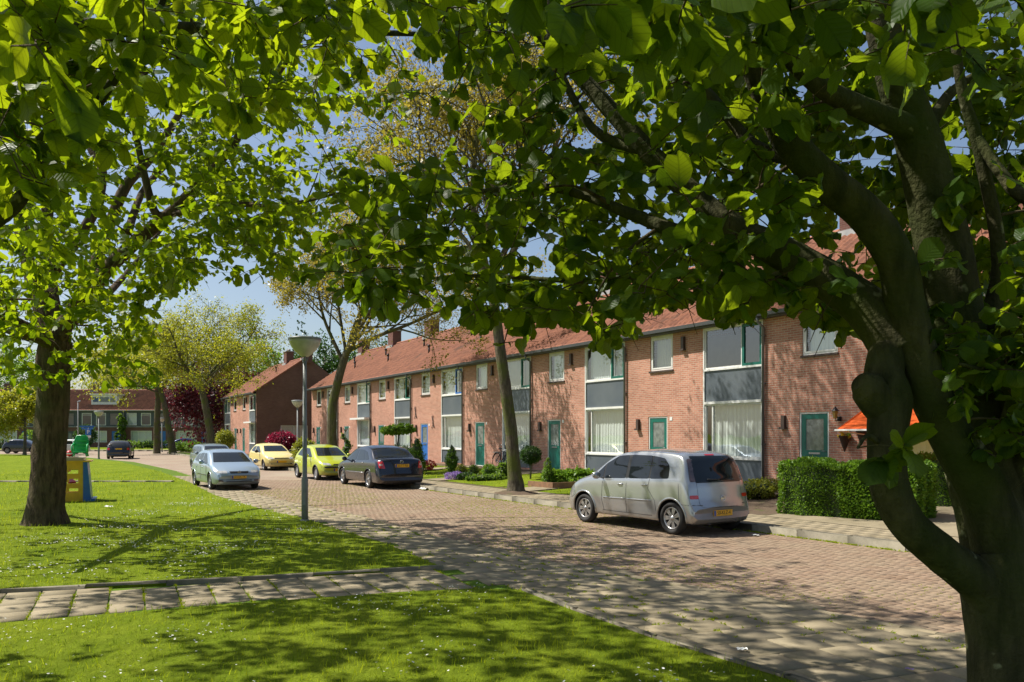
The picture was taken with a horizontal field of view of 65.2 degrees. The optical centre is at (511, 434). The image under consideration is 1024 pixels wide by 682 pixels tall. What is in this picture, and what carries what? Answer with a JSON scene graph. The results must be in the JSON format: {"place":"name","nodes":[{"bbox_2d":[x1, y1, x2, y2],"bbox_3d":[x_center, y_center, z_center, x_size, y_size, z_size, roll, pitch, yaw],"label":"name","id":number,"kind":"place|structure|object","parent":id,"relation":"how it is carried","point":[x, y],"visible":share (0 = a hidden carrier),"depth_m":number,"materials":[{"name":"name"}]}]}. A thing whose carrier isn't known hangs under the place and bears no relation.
{"place":"outdoors","nodes":[
{"label":"outdoors","id":0,"kind":"place"},
{"bbox_2d":[0,447,187,449],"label":"verge","id":1,"kind":"structure","parent":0,"point":[96,448],"depth_m":104.30,"materials":[{"name":"green plant"}]},
{"bbox_2d":[0,382,33,444],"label":"terraced house","id":2,"kind":"structure","parent":1,"relation":"on","point":[17,434],"depth_m":115.03,"materials":[{"name":"brick"}]},
{"bbox_2d":[68,389,91,438],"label":"terraced house","id":3,"kind":"structure","parent":1,"relation":"on","point":[75,407],"depth_m":116.82,"materials":[{"name":"brick"}]},
{"bbox_2d":[72,424,97,445],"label":"shrub","id":4,"kind":"object","parent":1,"relation":"on","point":[94,433],"visible":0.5,"depth_m":108.75,"materials":[{"name":"green plant"}]},
{"bbox_2d":[78,383,137,446],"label":"terraced house","id":5,"kind":"structure","parent":1,"relation":"on","point":[108,423],"depth_m":115.27,"materials":[{"name":"brick"}]},
{"bbox_2d":[114,413,127,440],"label":"conifer","id":6,"kind":"object","parent":1,"relation":"on","point":[121,429],"visible":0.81,"depth_m":114.18,"materials":[{"name":"green plant"}]},
{"bbox_2d":[123,389,172,445],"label":"terraced house","id":7,"kind":"structure","parent":1,"relation":"on","point":[139,416],"depth_m":115.21,"materials":[{"name":"brick"}]},
{"bbox_2d":[131,431,151,441],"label":"window","id":8,"kind":"structure","parent":7,"relation":"in","point":[142,436],"depth_m":115.24,"materials":[{"name":"grey glass"}]},
{"bbox_2d":[169,404,214,441],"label":"terraced house","id":9,"kind":"structure","parent":1,"relation":"on","point":[177,435],"depth_m":115.00,"materials":[{"name":"brick"}]},
{"bbox_2d":[0,454,443,588],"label":"lawn","id":10,"kind":"structure","parent":0,"point":[10,463],"depth_m":13.80,"materials":[{"name":"green plant"}]},
{"bbox_2d":[0,385,36,454],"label":"street tree","id":11,"kind":"object","parent":10,"relation":"on","point":[20,412],"visible":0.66,"depth_m":73.30,"materials":[{"name":"green plant"}]},
{"bbox_2d":[65,456,96,501],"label":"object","id":12,"kind":"object","parent":10,"relation":"on","point":[83,485],"visible":0.46,"depth_m":21.95,"materials":[{"name":"yellow plastic"}]},
{"bbox_2d":[71,435,88,456],"bbox_3d":[-12.017,0.299,22.265,0.424,0.604,0.382,0,0,-20],"label":"toy chair","id":13,"kind":"object","parent":12,"relation":"on","point":[80,444],"visible":1,"depth_m":22.34,"materials":[{"name":"green plastic"}]},
{"bbox_2d":[0,480,173,481],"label":"path edging","id":14,"kind":"object","parent":10,"relation":"on","point":[98,481],"visible":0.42,"depth_m":30.99,"materials":[{"name":"concrete"}]},
{"bbox_2d":[0,0,411,525],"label":"broadleaf tree","id":15,"kind":"object","parent":10,"relation":"on","point":[45,257],"visible":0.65,"depth_m":12.80,"materials":[{"name":"green plant"}]},
{"bbox_2d":[0,565,442,593],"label":"path edging","id":16,"kind":"object","parent":10,"relation":"on","point":[207,580],"visible":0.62,"depth_m":9.99,"materials":[{"name":"concrete"}]},
{"bbox_2d":[288,336,321,520],"bbox_3d":[-4.413,-0.079,17.037,0.704,4.038,0.704,0,0,0],"label":"street lamp","id":17,"kind":"object","parent":10,"relation":"on","point":[305,346],"visible":0.98,"depth_m":16.99,"materials":[{"name":"grey metal"}]},
{"bbox_2d":[1,454,672,627],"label":"pavement bed","id":18,"kind":"object","parent":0,"point":[451,573],"visible":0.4,"depth_m":9.92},
{"bbox_2d":[0,570,472,622],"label":"footpath","id":19,"kind":"structure","parent":18,"relation":"on","point":[16,606],"depth_m":9.30,"materials":[{"name":"concrete"}]},
{"bbox_2d":[177,452,501,488],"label":"pavement bed","id":20,"kind":"object","parent":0,"point":[189,454],"visible":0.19,"depth_m":75.16,"materials":[{"name":"grey concrete"}]},
{"bbox_2d":[77,317,199,453],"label":"street tree","id":21,"kind":"object","parent":20,"relation":"on","point":[170,436],"visible":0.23,"depth_m":77.51,"materials":[{"name":"green plant"}]},
{"bbox_2d":[0,585,795,681],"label":"lawn","id":22,"kind":"structure","parent":0,"point":[168,665],"depth_m":6.96,"materials":[{"name":"green plant"}]},
{"bbox_2d":[0,0,546,227],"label":"broadleaf tree","id":23,"kind":"object","parent":22,"relation":"on","point":[55,55],"visible":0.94,"depth_m":3.91,"materials":[{"name":"green plant"}]},
{"bbox_2d":[0,497,766,681],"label":"daisies","id":24,"kind":"object","parent":22,"relation":"on","point":[221,571],"visible":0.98,"depth_m":11.06,"materials":[{"name":"white plant"}]},
{"bbox_2d":[295,0,1023,681],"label":"broadleaf tree","id":25,"kind":"object","parent":22,"relation":"on","point":[929,326],"visible":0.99,"depth_m":4.00,"materials":[{"name":"green plant"}]},
{"bbox_2d":[521,587,816,681],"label":"path edging","id":26,"kind":"object","parent":22,"relation":"on","point":[794,677],"visible":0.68,"depth_m":7.00,"materials":[{"name":"concrete"}]},
{"bbox_2d":[0,451,830,611],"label":"road","id":27,"kind":"structure","parent":0,"point":[165,460],"depth_m":54.17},
{"bbox_2d":[1,439,31,453],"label":"parked car","id":28,"kind":"object","parent":27,"relation":"on","point":[15,445],"visible":0.58,"depth_m":79.68,"materials":[{"name":"grey paint"}]},
{"bbox_2d":[106,440,135,458],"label":"parked car","id":29,"kind":"object","parent":27,"relation":"on","point":[119,448],"visible":1,"depth_m":61.62,"materials":[{"name":"black paint"}]},
{"bbox_2d":[114,332,189,453],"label":"street tree","id":30,"kind":"object","parent":27,"relation":"on","point":[156,442],"visible":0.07,"depth_m":79.96,"materials":[{"name":"green plant"}]},
{"bbox_2d":[175,440,202,451],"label":"hedge","id":31,"kind":"object","parent":27,"relation":"on","point":[180,448],"visible":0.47,"depth_m":87.66,"materials":[{"name":"green plant"}]},
{"bbox_2d":[111,285,290,442],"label":"street tree","id":32,"kind":"object","parent":27,"relation":"on","point":[218,360],"visible":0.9,"depth_m":58.24,"materials":[{"name":"green plant"}]},
{"bbox_2d":[190,443,228,469],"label":"parked car","id":33,"kind":"object","parent":27,"relation":"on","point":[196,449],"visible":0.34,"depth_m":40.85,"materials":[{"name":"grey paint"}]},
{"bbox_2d":[215,429,237,448],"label":"ball topiary","id":34,"kind":"object","parent":27,"relation":"on","point":[227,438],"visible":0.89,"depth_m":51.69,"materials":[{"name":"green plant"}]},
{"bbox_2d":[249,443,294,469],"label":"parked car","id":35,"kind":"object","parent":27,"relation":"on","point":[266,455],"visible":0.86,"depth_m":42.29,"materials":[{"name":"beige paint"}]},
{"bbox_2d":[294,444,349,479],"bbox_3d":[-7.994,1.123,34.140,2.042,1.455,3.733,0,0,-33],"label":"parked car","id":36,"kind":"object","parent":27,"relation":"on","point":[324,459],"visible":0.81,"depth_m":33.30,"materials":[{"name":"yellow paint"}]},
{"bbox_2d":[0,484,965,670],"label":"joint weeds","id":37,"kind":"object","parent":27,"relation":"on","point":[211,590],"visible":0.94,"depth_m":12.17,"materials":[{"name":"green plant"}]},
{"bbox_2d":[0,0,1023,388],"label":"sky","id":38,"kind":"structure","parent":0,"point":[256,290],"materials":[{"name":"blue"}]},
{"bbox_2d":[188,452,880,520],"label":"garden ground","id":39,"kind":"structure","parent":0,"point":[763,506],"depth_m":19.64,"materials":[{"name":"soil"}]},
{"bbox_2d":[220,364,281,449],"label":"terraced house","id":40,"kind":"structure","parent":39,"relation":"on","point":[231,416],"depth_m":74.88,"materials":[{"name":"red brick"}]},
{"bbox_2d":[235,349,329,453],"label":"terraced house","id":41,"kind":"structure","parent":39,"relation":"on","point":[267,407],"depth_m":68.02,"materials":[{"name":"red brick"}]},
{"bbox_2d":[281,425,307,439],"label":"window","id":42,"kind":"structure","parent":41,"relation":"in","point":[290,428],"depth_m":68.18,"materials":[{"name":"grey glass"}]},
{"bbox_2d":[307,337,387,446],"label":"terraced house","id":43,"kind":"structure","parent":39,"relation":"on","point":[321,390],"depth_m":60.52,"materials":[{"name":"red brick"}]},
{"bbox_2d":[339,330,422,453],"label":"terraced house","id":44,"kind":"structure","parent":39,"relation":"on","point":[355,406],"depth_m":54.33,"materials":[{"name":"red brick"}]},
{"bbox_2d":[358,383,368,402],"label":"window","id":45,"kind":"structure","parent":44,"relation":"in","point":[363,386],"depth_m":53.02,"materials":[{"name":"white paint"}]},
{"bbox_2d":[358,420,368,445],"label":"window","id":46,"kind":"structure","parent":44,"relation":"in","point":[363,425],"depth_m":53.19,"materials":[{"name":"white glass"}]},
{"bbox_2d":[379,422,415,445],"bbox_3d":[-5.271,0.509,36.983,1.757,2.191,1.423,0,0,0],"label":"umbrella tree","id":47,"kind":"object","parent":39,"relation":"on","point":[399,429],"visible":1,"depth_m":36.68,"materials":[{"name":"green plant"}]},
{"bbox_2d":[365,317,465,448],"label":"terraced house","id":48,"kind":"structure","parent":39,"relation":"on","point":[391,393],"depth_m":49.03,"materials":[{"name":"red brick"}]},
{"bbox_2d":[395,377,404,399],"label":"window","id":49,"kind":"structure","parent":48,"relation":"in","point":[401,380],"depth_m":47.62,"materials":[{"name":"white paint"}]},
{"bbox_2d":[395,418,409,446],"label":"window","id":50,"kind":"structure","parent":48,"relation":"in","point":[404,439],"depth_m":47.27,"materials":[{"name":"white glass"}]},
{"bbox_2d":[409,437,427,473],"bbox_3d":[-4.103,0.930,34.511,0.972,1.693,1.048,0,0,0],"label":"cone topiary","id":51,"kind":"object","parent":39,"relation":"on","point":[416,451],"visible":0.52,"depth_m":34.36,"materials":[{"name":"green plant"}]},
{"bbox_2d":[423,468,482,477],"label":"front lawn","id":52,"kind":"structure","parent":39,"relation":"on","point":[434,473],"depth_m":34.71,"materials":[{"name":"green plant"}]},
{"bbox_2d":[444,444,458,472],"bbox_3d":[-2.525,1.021,34.006,0.767,1.295,0.715,0,0,0],"label":"cone topiary","id":53,"kind":"object","parent":52,"relation":"on","point":[451,461],"visible":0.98,"depth_m":33.87,"materials":[{"name":"green plant"}]},
{"bbox_2d":[405,323,505,464],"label":"terraced house","id":54,"kind":"structure","parent":39,"relation":"on","point":[437,412],"depth_m":42.95,"materials":[{"name":"red brick"}]},
{"bbox_2d":[421,424,427,459],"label":"door","id":55,"kind":"structure","parent":54,"relation":"in","point":[424,428],"depth_m":44.35,"materials":[{"name":"blue paint"}]},
{"bbox_2d":[420,372,429,395],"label":"window","id":56,"kind":"structure","parent":54,"relation":"in","point":[427,380],"depth_m":44.43,"materials":[{"name":"white paint"}]},
{"bbox_2d":[442,369,458,394],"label":"window","id":57,"kind":"structure","parent":54,"relation":"in","point":[450,389],"depth_m":41.93,"materials":[{"name":"white paint"}]},
{"bbox_2d":[442,416,460,448],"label":"window","id":58,"kind":"structure","parent":54,"relation":"in","point":[452,423],"depth_m":41.83,"materials":[{"name":"white glass"}]},
{"bbox_2d":[449,473,542,486],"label":"front lawn","id":59,"kind":"structure","parent":39,"relation":"on","point":[526,479],"depth_m":28.89,"materials":[{"name":"green plant"}]},
{"bbox_2d":[465,472,506,480],"bbox_3d":[-0.919,1.583,29.534,1.611,0.414,0.775,0,0,-19],"label":"bush","id":60,"kind":"object","parent":59,"relation":"on","point":[492,476],"visible":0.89,"depth_m":29.39,"materials":[{"name":"green plant"}]},
{"bbox_2d":[519,444,542,478],"bbox_3d":[0.671,0.950,29.223,0.895,1.304,0.928,0,0,-26],"label":"ball topiary","id":61,"kind":"object","parent":59,"relation":"on","point":[529,456],"visible":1,"depth_m":29.03,"materials":[{"name":"green plant"}]},
{"bbox_2d":[456,297,599,469],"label":"terraced house","id":62,"kind":"structure","parent":39,"relation":"on","point":[484,435],"depth_m":37.76,"materials":[{"name":"red brick"}]},
{"bbox_2d":[476,423,483,464],"bbox_3d":[-1.521,0.435,38.791,0.057,2.040,0.870,0,0,-31],"label":"door","id":63,"kind":"structure","parent":62,"relation":"in","point":[479,426],"depth_m":38.81,"materials":[{"name":"green paint"}]},
{"bbox_2d":[475,363,487,390],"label":"window","id":64,"kind":"structure","parent":62,"relation":"in","point":[483,386],"depth_m":38.83,"materials":[{"name":"white glass"}]},
{"bbox_2d":[507,359,524,387],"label":"window","id":65,"kind":"structure","parent":62,"relation":"in","point":[514,366],"depth_m":36.23,"materials":[{"name":"white glass"}]},
{"bbox_2d":[503,413,528,450],"bbox_3d":[0.315,-0.140,35.880,0.262,1.680,2.360,0,0,-31],"label":"window","id":66,"kind":"structure","parent":62,"relation":"in","point":[522,419],"depth_m":35.82,"materials":[{"name":"white glass"}]},
{"bbox_2d":[541,457,552,481],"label":"cone topiary","id":67,"kind":"object","parent":39,"relation":"on","point":[547,470],"visible":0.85,"depth_m":26.11,"materials":[{"name":"green plant"}]},
{"bbox_2d":[528,481,574,488],"bbox_3d":[1.609,1.582,25.467,2.633,0.288,0.784,0,0,23],"label":"bed edging","id":68,"kind":"object","parent":39,"relation":"on","point":[561,485],"visible":0.54,"depth_m":25.23,"materials":[{"name":"brown wood"}]},
{"bbox_2d":[541,465,594,482],"bbox_3d":[1.968,1.417,26.369,2.164,0.922,1.248,0,0,22],"label":"hosta bed","id":69,"kind":"object","parent":39,"relation":"on","point":[570,475],"visible":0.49,"depth_m":26.04,"materials":[{"name":"green plant"}]},
{"bbox_2d":[524,266,694,470],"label":"terraced house","id":70,"kind":"structure","parent":39,"relation":"on","point":[579,403],"depth_m":31.88,"materials":[{"name":"red brick"}]},
{"bbox_2d":[549,421,559,468],"bbox_3d":[1.759,0.435,33.225,0.105,2.040,0.870,0,0,-31],"label":"door","id":71,"kind":"structure","parent":70,"relation":"in","point":[554,426],"depth_m":33.25,"materials":[{"name":"green paint"}]},
{"bbox_2d":[547,351,564,383],"bbox_3d":[1.910,-2.808,33.096,0.277,1.297,1.220,0,0,-31],"label":"window","id":72,"kind":"structure","parent":70,"relation":"in","point":[558,356],"depth_m":33.26,"materials":[{"name":"white glass"}]},
{"bbox_2d":[586,348,614,380],"bbox_3d":[3.407,-2.735,30.658,0.238,1.270,1.580,0,0,-31],"label":"window","id":73,"kind":"structure","parent":70,"relation":"in","point":[600,364],"depth_m":30.87,"materials":[{"name":"white glass"}]},
{"bbox_2d":[586,408,622,453],"bbox_3d":[3.617,-0.140,30.330,0.262,1.680,2.360,0,0,-31],"label":"window","id":74,"kind":"structure","parent":70,"relation":"in","point":[606,424],"depth_m":30.57,"materials":[{"name":"white glass"}]},
{"bbox_2d":[620,229,846,481],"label":"terraced house","id":75,"kind":"structure","parent":39,"relation":"on","point":[702,388],"depth_m":26.48,"materials":[{"name":"red brick"}]},
{"bbox_2d":[650,418,666,448],"bbox_3d":[5.089,0.435,27.694,0.045,2.040,0.870,0,0,-31],"label":"door","id":76,"kind":"structure","parent":75,"relation":"in","point":[658,426],"depth_m":27.71,"materials":[{"name":"green paint"}]},
{"bbox_2d":[649,334,673,372],"bbox_3d":[5.212,-2.808,27.548,0.275,1.297,1.220,0,0,-31],"label":"window","id":77,"kind":"structure","parent":75,"relation":"in","point":[664,342],"depth_m":27.67,"materials":[{"name":"white glass"}]},
{"bbox_2d":[705,324,741,369],"bbox_3d":[6.634,-2.735,25.066,0.060,1.270,1.580,0,0,-31],"label":"window","id":78,"kind":"structure","parent":75,"relation":"in","point":[706,331],"depth_m":25.36,"materials":[{"name":"white paint"}]},
{"bbox_2d":[705,402,760,458],"bbox_3d":[6.920,-0.140,24.783,0.262,1.680,2.360,0,0,-31],"label":"window","id":79,"kind":"structure","parent":75,"relation":"in","point":[735,427],"depth_m":24.87,"materials":[{"name":"white paint"}]},
{"bbox_2d":[743,476,779,499],"bbox_3d":[6.098,1.383,20.537,1.810,0.663,1.226,0,0,0],"label":"golden shrub","id":80,"kind":"object","parent":39,"relation":"on","point":[761,486],"visible":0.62,"depth_m":20.23,"materials":[{"name":"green plant"}]},
{"bbox_2d":[775,455,941,520],"bbox_3d":[7.144,1.093,16.691,3.130,1.346,1.413,0,0,45],"label":"garden hedge","id":81,"kind":"object","parent":39,"relation":"on","point":[820,486],"visible":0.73,"depth_m":16.55,"materials":[{"name":"green plant"}]},
{"bbox_2d":[757,204,1022,481],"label":"terraced house","id":82,"kind":"structure","parent":39,"relation":"on","point":[813,409],"depth_m":22.35,"materials":[{"name":"red brick"}]},
{"bbox_2d":[802,414,827,457],"bbox_3d":[8.386,0.435,22.141,0.057,2.040,0.870,0,0,-31],"label":"door","id":83,"kind":"structure","parent":82,"relation":"in","point":[814,426],"depth_m":22.12,"materials":[{"name":"green paint"}]},
{"bbox_2d":[800,311,838,357],"bbox_3d":[8.516,-2.808,21.999,0.279,1.297,1.220,0,0,-31],"label":"window","id":84,"kind":"structure","parent":82,"relation":"in","point":[827,346],"depth_m":22.14,"materials":[{"name":"white paint"}]},
{"bbox_2d":[837,431,850,451],"bbox_3d":[8.768,0.140,21.068,0.343,0.601,0.408,0,0,-31],"label":"flower basket","id":85,"kind":"object","parent":82,"relation":"attached to","point":[844,440],"visible":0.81,"depth_m":21.01,"materials":[{"name":"wicker"}]},
{"bbox_2d":[912,440,936,459],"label":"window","id":86,"kind":"structure","parent":82,"relation":"in","point":[924,446],"depth_m":19.64,"materials":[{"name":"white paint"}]},
{"bbox_2d":[917,451,951,506],"bbox_3d":[10.187,0.971,17.254,1.224,1.309,2.835,0,0,-42],"label":"garden hedge","id":87,"kind":"object","parent":39,"relation":"on","point":[943,497],"visible":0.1,"depth_m":17.55,"materials":[{"name":"green plant"}]},
{"bbox_2d":[175,476,966,681],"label":"pavement","id":88,"kind":"structure","parent":0,"point":[838,654],"depth_m":8.07,"materials":[{"name":"concrete"}]},
{"bbox_2d":[230,480,964,632],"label":"road","id":89,"kind":"structure","parent":0,"point":[825,568],"depth_m":12.69,"materials":[{"name":"brick"}]},
{"bbox_2d":[192,448,259,489],"bbox_3d":[-10.149,1.166,28.349,2.008,1.368,3.866,0,0,-33],"label":"parked car","id":90,"kind":"object","parent":89,"relation":"on","point":[212,468],"visible":1,"depth_m":27.30,"materials":[{"name":"blue paint"}]},
{"bbox_2d":[338,439,422,487],"bbox_3d":[-4.928,0.998,29.328,2.162,1.703,4.700,0,0,-31],"label":"parked car","id":91,"kind":"object","parent":89,"relation":"on","point":[370,465],"visible":0.99,"depth_m":27.77,"materials":[{"name":"grey paint"}]},
{"bbox_2d":[569,448,748,534],"bbox_3d":[2.860,1.060,16.420,2.100,1.581,3.919,0,0,-34],"label":"parked car","id":92,"kind":"object","parent":89,"relation":"on","point":[675,491],"visible":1,"depth_m":15.17,"materials":[{"name":"silver metal"}]},
{"bbox_2d":[290,467,958,541],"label":"pavement","id":93,"kind":"structure","parent":0,"point":[827,527],"depth_m":15.78,"materials":[{"name":"concrete"}]},
{"bbox_2d":[265,429,296,451],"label":"red maple bush","id":94,"kind":"object","parent":93,"relation":"on","point":[286,439],"visible":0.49,"depth_m":47.04,"materials":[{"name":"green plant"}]},
{"bbox_2d":[290,436,315,459],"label":"golden shrub","id":95,"kind":"object","parent":93,"relation":"on","point":[297,446],"visible":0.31,"depth_m":40.78,"materials":[{"name":"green plant"}]},
{"bbox_2d":[340,428,352,454],"bbox_3d":[-7.985,0.648,38.539,0.848,2.004,0.890,0,0,0],"label":"spiral topiary","id":96,"kind":"object","parent":93,"relation":"on","point":[347,448],"visible":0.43,"depth_m":38.43,"materials":[{"name":"green plant"}]},
{"bbox_2d":[264,191,554,445],"bbox_3d":[-5.583,-5.290,36.857,10.365,14.270,13.394,0,0,-31],"label":"street tree","id":97,"kind":"object","parent":93,"relation":"on","point":[355,332],"visible":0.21,"depth_m":36.00,"materials":[{"name":"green plant"}]},
{"bbox_2d":[494,490,538,494],"bbox_3d":[0.149,1.686,23.739,1.612,0.132,1.596,0,0,0],"label":"soil mound","id":98,"kind":"object","parent":93,"relation":"on","point":[505,492],"visible":0.68,"depth_m":23.34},
{"bbox_2d":[286,16,656,491],"bbox_3d":[-0.423,-5.899,22.884,9.056,15.486,12.638,0,0,-40],"label":"street tree","id":99,"kind":"object","parent":98,"relation":"on","point":[466,133],"visible":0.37,"depth_m":23.34,"materials":[{"name":"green plant"}]},
{"bbox_2d":[767,506,957,536],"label":"pavement","id":100,"kind":"structure","parent":0,"point":[944,520],"depth_m":15.73,"materials":[{"name":"concrete"}]},
{"label":"ground","id":101,"kind":"structure","parent":0,"visible":0},
{"bbox_2d":[0,342,36,388],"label":"tree","id":102,"kind":"object","parent":101,"relation":"on","point":[28,358],"visible":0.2,"depth_m":148.12,"materials":[{"name":"green plant"}]},
{"bbox_2d":[70,321,144,388],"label":"tree","id":103,"kind":"object","parent":101,"relation":"on","point":[103,344],"visible":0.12,"depth_m":147.19,"materials":[{"name":"green plant"}]},
{"bbox_2d":[101,321,194,388],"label":"tree","id":104,"kind":"object","parent":101,"relation":"on","point":[150,386],"visible":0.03,"depth_m":137.91,"materials":[{"name":"green plant"}]},
{"bbox_2d":[154,334,257,446],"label":"beech tree","id":105,"kind":"object","parent":101,"relation":"on","point":[183,401],"visible":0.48,"depth_m":83.90,"materials":[{"name":"purple plant"}]},
{"bbox_2d":[194,315,284,385],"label":"tree","id":106,"kind":"object","parent":101,"relation":"on","point":[269,357],"visible":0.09,"depth_m":135.68,"materials":[{"name":"green plant"}]},
{"bbox_2d":[293,328,357,373],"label":"tree","id":107,"kind":"object","parent":101,"relation":"on","point":[326,361],"visible":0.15,"depth_m":125.41,"materials":[{"name":"green plant"}]},
{"bbox_2d":[167,452,907,551],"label":"kerb","id":108,"kind":"structure","parent":101,"relation":"on","point":[896,545],"depth_m":15.10,"materials":[{"name":"concrete"}]},
{"bbox_2d":[177,471,964,639],"bbox_3d":[-5.776,1.916,22.131,1.001,0.176,43.114,0,0,-32],"label":"path edging","id":109,"kind":"object","parent":101,"relation":"on","point":[791,604],"visible":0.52,"depth_m":9.87,"materials":[{"name":"concrete"}]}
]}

